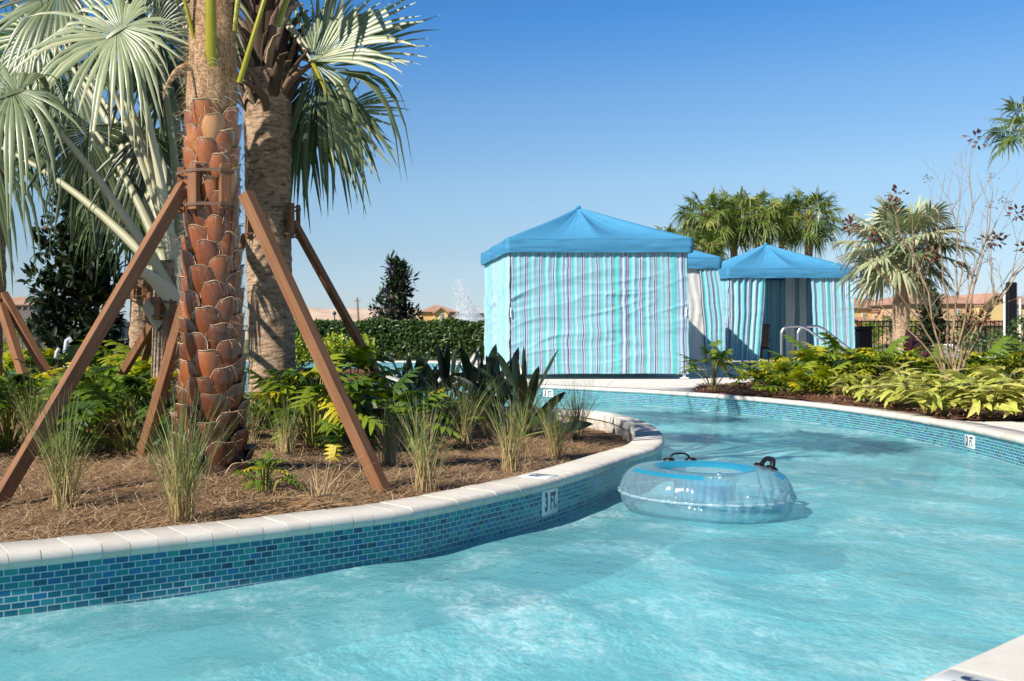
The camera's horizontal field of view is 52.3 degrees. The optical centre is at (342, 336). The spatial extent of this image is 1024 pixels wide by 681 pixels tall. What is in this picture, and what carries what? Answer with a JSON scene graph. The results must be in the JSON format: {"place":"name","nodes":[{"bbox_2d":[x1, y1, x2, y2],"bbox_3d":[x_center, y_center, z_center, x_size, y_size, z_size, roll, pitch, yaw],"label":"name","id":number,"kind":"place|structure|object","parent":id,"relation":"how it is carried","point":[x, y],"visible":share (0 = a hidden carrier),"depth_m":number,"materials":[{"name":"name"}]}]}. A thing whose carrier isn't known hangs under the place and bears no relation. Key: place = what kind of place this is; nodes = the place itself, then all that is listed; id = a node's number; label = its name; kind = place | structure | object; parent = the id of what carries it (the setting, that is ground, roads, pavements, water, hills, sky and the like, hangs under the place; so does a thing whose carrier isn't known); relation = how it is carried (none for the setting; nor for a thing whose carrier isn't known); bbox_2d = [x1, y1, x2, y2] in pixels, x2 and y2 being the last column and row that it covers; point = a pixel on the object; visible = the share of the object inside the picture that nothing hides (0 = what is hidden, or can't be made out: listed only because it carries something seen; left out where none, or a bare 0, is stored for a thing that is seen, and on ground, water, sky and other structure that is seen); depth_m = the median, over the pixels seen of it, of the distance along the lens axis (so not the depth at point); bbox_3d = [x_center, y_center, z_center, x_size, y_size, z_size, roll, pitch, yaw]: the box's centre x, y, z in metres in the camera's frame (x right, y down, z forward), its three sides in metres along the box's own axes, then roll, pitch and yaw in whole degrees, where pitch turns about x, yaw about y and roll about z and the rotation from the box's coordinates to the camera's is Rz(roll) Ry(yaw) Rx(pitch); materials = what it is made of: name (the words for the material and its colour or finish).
{"place":"outdoors","nodes":[
{"label":"outdoors","id":0,"kind":"place"},
{"bbox_2d":[0,409,629,542],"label":"planting bed","id":1,"kind":"object","parent":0,"point":[219,497],"visible":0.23,"depth_m":5.12,"materials":[{"name":"soil"}]},
{"bbox_2d":[0,291,56,432],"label":"palm brace","id":2,"kind":"object","parent":1,"relation":"on","point":[10,315],"visible":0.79,"depth_m":8.96,"materials":[{"name":"wood"}]},
{"bbox_2d":[3,340,62,400],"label":"split leaf shrub","id":3,"kind":"object","parent":1,"relation":"on","point":[8,364],"visible":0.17,"depth_m":10.70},
{"bbox_2d":[0,363,65,457],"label":"grass clump","id":4,"kind":"object","parent":1,"relation":"on","point":[36,413],"visible":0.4,"depth_m":6.31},
{"bbox_2d":[0,368,89,448],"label":"split leaf shrub","id":5,"kind":"object","parent":1,"relation":"on","point":[6,438],"visible":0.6,"depth_m":6.60,"materials":[{"name":"plant"}]},
{"bbox_2d":[0,5,98,419],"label":"palm tree","id":6,"kind":"object","parent":1,"relation":"on","point":[4,265],"visible":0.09,"depth_m":9.19,"materials":[{"name":"green plant"}]},
{"bbox_2d":[1,385,118,511],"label":"grass clump","id":7,"kind":"object","parent":1,"relation":"on","point":[60,470],"visible":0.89,"depth_m":4.35,"materials":[{"name":"plant"}]},
{"bbox_2d":[12,345,115,397],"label":"split leaf shrub","id":8,"kind":"object","parent":1,"relation":"on","point":[68,354],"visible":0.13,"depth_m":9.45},
{"bbox_2d":[15,145,128,365],"bbox_3d":[-3.389,-0.742,13.045,1.556,3.379,1.470,0,0,-18],"label":"magnolia tree","id":9,"kind":"object","parent":1,"relation":"on","point":[84,293],"visible":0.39,"depth_m":12.82,"materials":[{"name":"green plant"}]},
{"bbox_2d":[13,360,150,435],"bbox_3d":[-1.835,0.468,7.462,1.330,0.575,1.147,0,0,6],"label":"split leaf shrub","id":10,"kind":"object","parent":1,"relation":"on","point":[109,371],"visible":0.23,"depth_m":7.46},
{"bbox_2d":[25,371,177,455],"bbox_3d":[-1.387,0.481,6.574,1.266,0.548,1.092,0,0,-25],"label":"split leaf shrub","id":11,"kind":"object","parent":1,"relation":"on","point":[126,383],"visible":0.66,"depth_m":6.37,"materials":[{"name":"plant"}]},
{"bbox_2d":[58,340,151,414],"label":"split leaf shrub","id":12,"kind":"object","parent":1,"relation":"on","point":[109,354],"visible":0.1,"depth_m":9.59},
{"bbox_2d":[85,340,151,423],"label":"split leaf shrub","id":13,"kind":"object","parent":1,"relation":"on","point":[136,371],"visible":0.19,"depth_m":8.09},
{"bbox_2d":[0,0,253,446],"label":"palm tree","id":14,"kind":"object","parent":1,"relation":"on","point":[147,181],"visible":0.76,"depth_m":7.10,"materials":[{"name":"green plant"}]},
{"bbox_2d":[86,297,177,450],"bbox_3d":[-1.649,0.266,7.762,0.585,1.072,2.304,0,0,-25],"label":"palm brace","id":15,"kind":"object","parent":1,"relation":"on","point":[144,340],"visible":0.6,"depth_m":7.12,"materials":[{"name":"wood"}]},
{"bbox_2d":[127,282,152,304],"bbox_3d":[-2.304,0.106,10.678,1.509,1.373,0.766,0,0,20],"label":"palm brace","id":16,"kind":"object","parent":1,"relation":"on","point":[145,292],"visible":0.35,"depth_m":10.83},
{"bbox_2d":[66,100,243,360],"bbox_3d":[-2.102,-0.829,10.999,1.956,3.310,1.973,0,0,-25],"label":"palm tree","id":17,"kind":"object","parent":1,"relation":"on","point":[137,324],"visible":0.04,"depth_m":10.92,"materials":[{"name":"green plant"}]},
{"bbox_2d":[104,375,260,523],"bbox_3d":[-0.609,0.457,4.055,0.584,0.612,0.675,0,0,9],"label":"grass clump","id":18,"kind":"object","parent":1,"relation":"on","point":[182,482],"visible":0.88,"depth_m":4.05,"materials":[{"name":"plant"}]},
{"bbox_2d":[0,163,393,508],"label":"palm brace","id":19,"kind":"object","parent":1,"relation":"on","point":[24,458],"visible":0.73,"depth_m":5.02,"materials":[{"name":"wood"}]},
{"bbox_2d":[155,0,289,479],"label":"palm tree","id":20,"kind":"object","parent":1,"relation":"on","point":[212,330],"visible":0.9,"depth_m":5.22,"materials":[{"name":"brown plant"}]},
{"bbox_2d":[245,389,270,448],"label":"grass clump","id":21,"kind":"object","parent":1,"relation":"on","point":[252,437],"visible":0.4,"depth_m":6.86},
{"bbox_2d":[228,451,305,491],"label":"seedling","id":22,"kind":"object","parent":1,"relation":"on","point":[263,472],"visible":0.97,"depth_m":4.81,"materials":[{"name":"green plant"}]},
{"bbox_2d":[243,367,309,427],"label":"split leaf shrub","id":23,"kind":"object","parent":1,"relation":"on","point":[256,375],"visible":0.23,"depth_m":8.35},
{"bbox_2d":[262,393,313,456],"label":"grass clump","id":24,"kind":"object","parent":1,"relation":"on","point":[286,443],"visible":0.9,"depth_m":6.50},
{"bbox_2d":[211,494,377,517],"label":"fallen frond","id":25,"kind":"object","parent":1,"relation":"on","point":[303,504],"visible":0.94,"depth_m":4.36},
{"bbox_2d":[248,368,349,429],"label":"split leaf shrub","id":26,"kind":"object","parent":1,"relation":"on","point":[266,378],"visible":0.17,"depth_m":8.22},
{"bbox_2d":[238,203,398,421],"bbox_3d":[-0.734,-0.121,9.175,2.599,2.018,1.135,0,0,9],"label":"palm brace","id":27,"kind":"object","parent":1,"relation":"on","point":[295,230],"visible":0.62,"depth_m":8.84,"materials":[{"name":"wood"}]},
{"bbox_2d":[248,354,391,450],"bbox_3d":[-0.166,0.452,7.137,1.047,0.652,1.270,0,0,-1],"label":"split leaf shrub","id":28,"kind":"object","parent":1,"relation":"on","point":[320,420],"visible":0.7,"depth_m":7.01,"materials":[{"name":"plant"}]},
{"bbox_2d":[272,452,373,507],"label":"grass clump","id":29,"kind":"object","parent":1,"relation":"on","point":[316,487],"visible":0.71,"depth_m":4.51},
{"bbox_2d":[236,0,438,423],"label":"palm tree","id":30,"kind":"object","parent":1,"relation":"on","point":[282,130],"visible":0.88,"depth_m":8.62,"materials":[{"name":"green plant"}]},
{"bbox_2d":[291,345,412,421],"bbox_3d":[0.071,0.434,8.779,1.147,0.714,1.392,0,0,-45],"label":"split leaf shrub","id":31,"kind":"object","parent":1,"relation":"on","point":[360,359],"visible":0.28,"depth_m":8.69,"materials":[{"name":"plant"}]},
{"bbox_2d":[370,400,410,467],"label":"grass clump","id":32,"kind":"object","parent":1,"relation":"on","point":[388,454],"visible":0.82,"depth_m":6.15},
{"bbox_2d":[327,367,463,452],"bbox_3d":[0.351,0.529,7.407,0.963,0.608,1.114,0,0,45],"label":"split leaf shrub","id":33,"kind":"object","parent":1,"relation":"on","point":[420,402],"visible":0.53,"depth_m":7.37,"materials":[{"name":"plant"}]},
{"bbox_2d":[388,349,462,417],"bbox_3d":[0.764,0.485,10.605,0.991,0.753,0.873,0,0,9],"label":"bird of paradise","id":34,"kind":"object","parent":1,"relation":"on","point":[409,363],"visible":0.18,"depth_m":10.45,"materials":[{"name":"green plant"}]},
{"bbox_2d":[389,382,464,492],"bbox_3d":[0.412,0.493,4.883,0.383,0.549,0.330,0,0,25],"label":"grass clump","id":35,"kind":"object","parent":1,"relation":"on","point":[422,460],"visible":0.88,"depth_m":4.87,"materials":[{"name":"plant"}]},
{"bbox_2d":[368,370,485,434],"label":"split leaf shrub","id":36,"kind":"object","parent":1,"relation":"on","point":[427,410],"visible":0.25,"depth_m":8.27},
{"bbox_2d":[417,369,456,438],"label":"grass clump","id":37,"kind":"object","parent":1,"relation":"on","point":[431,419],"visible":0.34,"depth_m":8.37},
{"bbox_2d":[409,339,506,416],"bbox_3d":[1.113,0.449,10.623,1.141,0.847,0.790,0,0,-1],"label":"bird of paradise","id":38,"kind":"object","parent":1,"relation":"on","point":[444,364],"visible":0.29,"depth_m":10.42,"materials":[{"name":"green plant"}]},
{"bbox_2d":[428,373,503,447],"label":"grass clump","id":39,"kind":"object","parent":1,"relation":"on","point":[462,429],"visible":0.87,"depth_m":7.71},
{"bbox_2d":[414,344,535,427],"bbox_3d":[1.241,0.464,9.592,0.919,0.793,1.043,0,0,26],"label":"bird of paradise","id":40,"kind":"object","parent":1,"relation":"on","point":[490,362],"visible":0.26,"depth_m":9.44,"materials":[{"name":"green plant"}]},
{"bbox_2d":[455,365,514,436],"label":"grass clump","id":41,"kind":"object","parent":1,"relation":"on","point":[487,423],"visible":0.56,"depth_m":8.73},
{"bbox_2d":[456,347,519,410],"bbox_3d":[1.560,0.485,10.579,0.705,0.756,1.019,0,0,21],"label":"bird of paradise","id":42,"kind":"object","parent":1,"relation":"on","point":[497,367],"visible":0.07,"depth_m":10.46,"materials":[{"name":"green plant"}]},
{"bbox_2d":[481,380,546,473],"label":"grass clump","id":43,"kind":"object","parent":1,"relation":"on","point":[509,455],"visible":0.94,"depth_m":5.95,"materials":[{"name":"plant"}]},
{"bbox_2d":[454,346,592,437],"bbox_3d":[1.489,0.477,8.586,1.043,0.793,0.919,0,0,0],"label":"bird of paradise","id":44,"kind":"object","parent":1,"relation":"on","point":[519,373],"visible":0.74,"depth_m":8.59,"materials":[{"name":"green plant"}]},
{"bbox_2d":[504,367,552,433],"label":"grass clump","id":45,"kind":"object","parent":1,"relation":"on","point":[530,417],"visible":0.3,"depth_m":8.93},
{"bbox_2d":[522,387,587,459],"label":"grass clump","id":46,"kind":"object","parent":1,"relation":"on","point":[553,439],"visible":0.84,"depth_m":7.19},
{"bbox_2d":[549,376,613,439],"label":"grass clump","id":47,"kind":"object","parent":1,"relation":"on","point":[580,431],"visible":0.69,"depth_m":8.59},
{"bbox_2d":[245,308,417,339],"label":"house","id":48,"kind":"structure","parent":0,"point":[320,313],"depth_m":248.24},
{"bbox_2d":[297,368,386,384],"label":"planted bank","id":49,"kind":"structure","parent":0,"point":[353,371],"depth_m":21.42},
{"bbox_2d":[295,334,324,367],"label":"leafy shrub","id":50,"kind":"object","parent":49,"relation":"on","point":[302,352],"visible":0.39,"depth_m":21.78,"materials":[{"name":"green plant"}]},
{"bbox_2d":[307,331,347,366],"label":"leafy shrub","id":51,"kind":"object","parent":49,"relation":"on","point":[331,348],"visible":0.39,"depth_m":21.73,"materials":[{"name":"green plant"}]},
{"bbox_2d":[333,333,377,362],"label":"leafy shrub","id":52,"kind":"object","parent":49,"relation":"on","point":[350,343],"visible":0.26,"depth_m":22.10,"materials":[{"name":"green plant"}]},
{"bbox_2d":[0,373,1023,680],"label":"pool floor","id":53,"kind":"structure","parent":0,"point":[282,653],"depth_m":4.50,"materials":[{"name":"teal paint"}]},
{"bbox_2d":[0,403,664,659],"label":"pool wall","id":54,"kind":"structure","parent":53,"relation":"on","point":[183,567],"depth_m":3.95,"materials":[{"name":"blue tile"}]},
{"bbox_2d":[7,361,1023,680],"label":"pool wall","id":55,"kind":"structure","parent":53,"relation":"on","point":[1001,445],"depth_m":9.78,"materials":[{"name":"blue tile"}]},
{"bbox_2d":[0,368,1023,680],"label":"water","id":56,"kind":"structure","parent":0,"point":[520,606],"depth_m":5.16,"materials":[{"name":"liquid"}]},
{"bbox_2d":[618,452,796,528],"bbox_3d":[1.945,0.815,5.479,0.911,0.325,0.911,0,0,0],"label":"pool tube","id":57,"kind":"object","parent":56,"relation":"on","point":[718,487],"visible":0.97,"depth_m":5.46,"materials":[{"name":"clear plastic"}]},
{"bbox_2d":[0,0,1023,362],"label":"sky","id":58,"kind":"structure","parent":0,"point":[523,114],"materials":[{"name":"blue"}]},
{"bbox_2d":[3,339,1022,367],"bbox_3d":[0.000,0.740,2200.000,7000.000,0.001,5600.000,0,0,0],"label":"ground","id":59,"kind":"structure","parent":0,"point":[246,348],"depth_m":61.15,"materials":[{"name":"green plant"}]},
{"bbox_2d":[3,297,64,341],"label":"house","id":60,"kind":"structure","parent":59,"relation":"on","point":[25,310],"depth_m":120.00,"materials":[{"name":"beige paint"}]},
{"bbox_2d":[294,316,484,360],"bbox_3d":[1.541,0.077,30.919,6.346,1.416,1.693,0,0,0],"label":"hedge","id":61,"kind":"object","parent":59,"relation":"on","point":[396,339],"visible":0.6,"depth_m":30.43,"materials":[{"name":"green plant"}]},
{"bbox_2d":[367,249,423,327],"bbox_3d":[1.729,-0.936,32.664,2.081,3.718,1.924,0,0,-20],"label":"flowering tree","id":62,"kind":"object","parent":59,"relation":"on","point":[398,282],"visible":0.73,"depth_m":32.40,"materials":[{"name":"green plant"}]},
{"bbox_2d":[418,305,458,320],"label":"house","id":63,"kind":"structure","parent":59,"relation":"on","point":[438,312],"depth_m":165.00,"materials":[{"name":"paint"}]},
{"bbox_2d":[456,308,484,321],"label":"house","id":64,"kind":"structure","parent":59,"relation":"on","point":[475,314],"depth_m":185.00,"materials":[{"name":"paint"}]},
{"bbox_2d":[678,223,732,260],"bbox_3d":[13.682,-1.802,39.000,2.602,5.154,2.748,0,0,0],"label":"palm tree","id":65,"kind":"object","parent":59,"relation":"on","point":[710,237],"visible":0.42,"depth_m":38.71,"materials":[{"name":"green plant"}]},
{"bbox_2d":[671,186,742,257],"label":"palm tree","id":66,"kind":"object","parent":59,"relation":"on","point":[699,224],"visible":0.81,"depth_m":40.60,"materials":[{"name":"green plant"}]},
{"bbox_2d":[698,186,769,257],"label":"palm tree","id":67,"kind":"object","parent":59,"relation":"on","point":[740,195],"visible":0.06,"depth_m":42.73,"materials":[{"name":"green plant"}]},
{"bbox_2d":[719,186,795,251],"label":"palm tree","id":68,"kind":"object","parent":59,"relation":"on","point":[757,229],"visible":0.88,"depth_m":40.55,"materials":[{"name":"green plant"}]},
{"bbox_2d":[762,193,813,249],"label":"palm tree","id":69,"kind":"object","parent":59,"relation":"on","point":[787,196],"visible":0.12,"depth_m":43.71,"materials":[{"name":"green plant"}]},
{"bbox_2d":[776,182,849,259],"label":"palm tree","id":70,"kind":"object","parent":59,"relation":"on","point":[811,238],"visible":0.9,"depth_m":41.57,"materials":[{"name":"green plant"}]},
{"bbox_2d":[854,298,889,342],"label":"house","id":71,"kind":"structure","parent":59,"relation":"on","point":[860,316],"depth_m":104.94,"materials":[{"name":"paint"}]},
{"bbox_2d":[863,312,914,347],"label":"garden shrub","id":72,"kind":"object","parent":59,"relation":"on","point":[884,318],"visible":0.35,"depth_m":61.89,"materials":[{"name":"green plant"}]},
{"bbox_2d":[868,292,1002,343],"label":"house","id":73,"kind":"structure","parent":59,"relation":"on","point":[997,313],"depth_m":98.00,"materials":[{"name":"beige paint"}]},
{"bbox_2d":[854,320,1023,355],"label":"fence","id":74,"kind":"object","parent":59,"relation":"on","point":[984,328],"visible":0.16,"depth_m":30.75,"materials":[{"name":"metal"}]},
{"bbox_2d":[979,95,1023,173],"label":"palm tree","id":75,"kind":"object","parent":59,"relation":"on","point":[1008,140],"visible":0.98,"depth_m":24.18,"materials":[{"name":"green plant"}]},
{"bbox_2d":[1003,282,1020,344],"bbox_3d":[18.319,-0.380,27.965,0.487,2.200,0.190,0,0,0],"label":"screen panel","id":76,"kind":"object","parent":59,"relation":"on","point":[1009,310],"visible":0.4,"depth_m":27.94,"materials":[{"name":"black plastic"}]},
{"bbox_2d":[246,360,1023,431],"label":"pool deck","id":77,"kind":"structure","parent":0,"point":[658,381],"depth_m":16.70,"materials":[{"name":"concrete"}]},
{"bbox_2d":[481,205,693,378],"bbox_3d":[4.324,-0.840,18.725,3.174,3.120,3.175,0,0,0],"label":"cabana","id":78,"kind":"object","parent":77,"relation":"on","point":[581,290],"visible":0.96,"depth_m":17.22,"materials":[{"name":"blue fabric"}]},
{"bbox_2d":[688,250,724,370],"bbox_3d":[6.362,-0.840,22.826,3.253,3.120,3.181,0,0,0],"label":"cabana","id":79,"kind":"object","parent":77,"relation":"on","point":[706,313],"visible":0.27,"depth_m":21.31,"materials":[{"name":"blue fabric"}]},
{"bbox_2d":[741,324,769,364],"bbox_3d":[10.380,0.208,25.609,0.540,1.025,0.583,0,0,0],"label":"patio chair","id":80,"kind":"object","parent":77,"relation":"on","point":[765,340],"visible":0.49,"depth_m":25.39,"materials":[{"name":"black plastic"}]},
{"bbox_2d":[718,243,856,365],"bbox_3d":[10.874,-0.840,26.223,3.174,3.120,3.180,0,0,0],"label":"cabana","id":81,"kind":"object","parent":77,"relation":"on","point":[777,289],"visible":0.6,"depth_m":24.75,"materials":[{"name":"blue fabric"}]},
{"bbox_2d":[691,376,1023,420],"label":"mulch bed","id":82,"kind":"object","parent":77,"relation":"on","point":[903,409],"visible":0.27,"depth_m":11.01,"materials":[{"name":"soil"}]},
{"bbox_2d":[677,340,751,389],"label":"split leaf shrub","id":83,"kind":"object","parent":82,"relation":"on","point":[719,356],"visible":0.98,"depth_m":13.37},
{"bbox_2d":[729,361,787,388],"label":"split leaf shrub","id":84,"kind":"object","parent":82,"relation":"on","point":[744,375],"visible":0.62,"depth_m":13.17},
{"bbox_2d":[739,355,818,390],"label":"split leaf shrub","id":85,"kind":"object","parent":82,"relation":"on","point":[782,364],"visible":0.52,"depth_m":13.02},
{"bbox_2d":[751,361,838,397],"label":"split leaf shrub","id":86,"kind":"object","parent":82,"relation":"on","point":[798,373],"visible":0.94,"depth_m":11.88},
{"bbox_2d":[768,334,864,383],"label":"split leaf shrub","id":87,"kind":"object","parent":82,"relation":"on","point":[803,353],"visible":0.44,"depth_m":14.48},
{"bbox_2d":[780,362,869,397],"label":"split leaf shrub","id":88,"kind":"object","parent":82,"relation":"on","point":[825,372],"visible":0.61,"depth_m":11.86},
{"bbox_2d":[792,331,903,380],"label":"split leaf shrub","id":89,"kind":"object","parent":82,"relation":"on","point":[835,346],"visible":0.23,"depth_m":15.34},
{"bbox_2d":[825,375,880,400],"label":"ginger plant","id":90,"kind":"object","parent":82,"relation":"on","point":[851,392],"visible":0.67,"depth_m":11.13,"materials":[{"name":"green plant"}]},
{"bbox_2d":[842,370,921,404],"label":"ginger plant","id":91,"kind":"object","parent":82,"relation":"on","point":[874,392],"visible":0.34,"depth_m":10.50,"materials":[{"name":"green plant"}]},
{"bbox_2d":[842,335,932,383],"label":"split leaf shrub","id":92,"kind":"object","parent":82,"relation":"on","point":[867,361],"visible":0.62,"depth_m":14.70,"materials":[{"name":"plant"}]},
{"bbox_2d":[874,361,928,387],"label":"ginger plant","id":93,"kind":"object","parent":82,"relation":"on","point":[893,376],"visible":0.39,"depth_m":12.13,"materials":[{"name":"green plant"}]},
{"bbox_2d":[867,365,957,412],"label":"ginger plant","id":94,"kind":"object","parent":82,"relation":"on","point":[896,391],"visible":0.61,"depth_m":9.94,"materials":[{"name":"green plant"}]},
{"bbox_2d":[835,128,1023,385],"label":"bare tree","id":95,"kind":"object","parent":82,"relation":"on","point":[987,315],"visible":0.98,"depth_m":13.14,"materials":[{"name":"beige plant"}]},
{"bbox_2d":[879,344,983,383],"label":"split leaf shrub","id":96,"kind":"object","parent":82,"relation":"on","point":[923,362],"visible":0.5,"depth_m":14.01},
{"bbox_2d":[901,368,987,415],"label":"ginger plant","id":97,"kind":"object","parent":82,"relation":"on","point":[933,399],"visible":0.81,"depth_m":9.11,"materials":[{"name":"green plant"}]},
{"bbox_2d":[924,368,1023,417],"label":"ginger plant","id":98,"kind":"object","parent":82,"relation":"on","point":[979,403],"visible":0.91,"depth_m":8.78,"materials":[{"name":"green plant"}]},
{"bbox_2d":[940,336,1023,383],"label":"split leaf shrub","id":99,"kind":"object","parent":82,"relation":"on","point":[975,360],"visible":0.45,"depth_m":14.73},
{"bbox_2d":[952,328,1023,355],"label":"leafy bush","id":100,"kind":"object","parent":82,"relation":"on","point":[1013,346],"visible":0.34,"depth_m":20.62,"materials":[{"name":"green plant"}]},
{"bbox_2d":[965,369,1023,417],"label":"ginger plant","id":101,"kind":"object","parent":82,"relation":"on","point":[996,377],"visible":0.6,"depth_m":8.89,"materials":[{"name":"green plant"}]},
{"bbox_2d":[967,363,1023,398],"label":"ginger plant","id":102,"kind":"object","parent":82,"relation":"on","point":[991,367],"visible":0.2,"depth_m":10.20,"materials":[{"name":"green plant"}]},
{"bbox_2d":[989,336,1023,381],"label":"split leaf shrub","id":103,"kind":"object","parent":82,"relation":"on","point":[1008,366],"visible":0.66,"depth_m":14.18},
{"bbox_2d":[854,326,872,350],"bbox_3d":[13.277,0.230,26.000,0.340,0.960,0.340,0,0,0],"label":"waste bin","id":104,"kind":"object","parent":77,"relation":"on","point":[863,336],"visible":0.71,"depth_m":25.84,"materials":[{"name":"black plastic"}]},
{"bbox_2d":[825,193,986,353],"bbox_3d":[11.595,-1.113,21.019,2.882,3.789,2.816,0,0,-27],"label":"palm tree","id":105,"kind":"object","parent":77,"relation":"on","point":[897,255],"visible":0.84,"depth_m":20.82,"materials":[{"name":"green plant"}]},
{"bbox_2d":[884,326,932,363],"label":"red leaf plant","id":106,"kind":"object","parent":77,"relation":"on","point":[912,342],"visible":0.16,"depth_m":18.95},
{"bbox_2d":[913,286,955,351],"bbox_3d":[14.203,-0.244,24.519,0.979,1.932,0.894,0,0,25],"label":"magnolia tree","id":107,"kind":"object","parent":77,"relation":"on","point":[928,326],"visible":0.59,"depth_m":24.43,"materials":[{"name":"green plant"}]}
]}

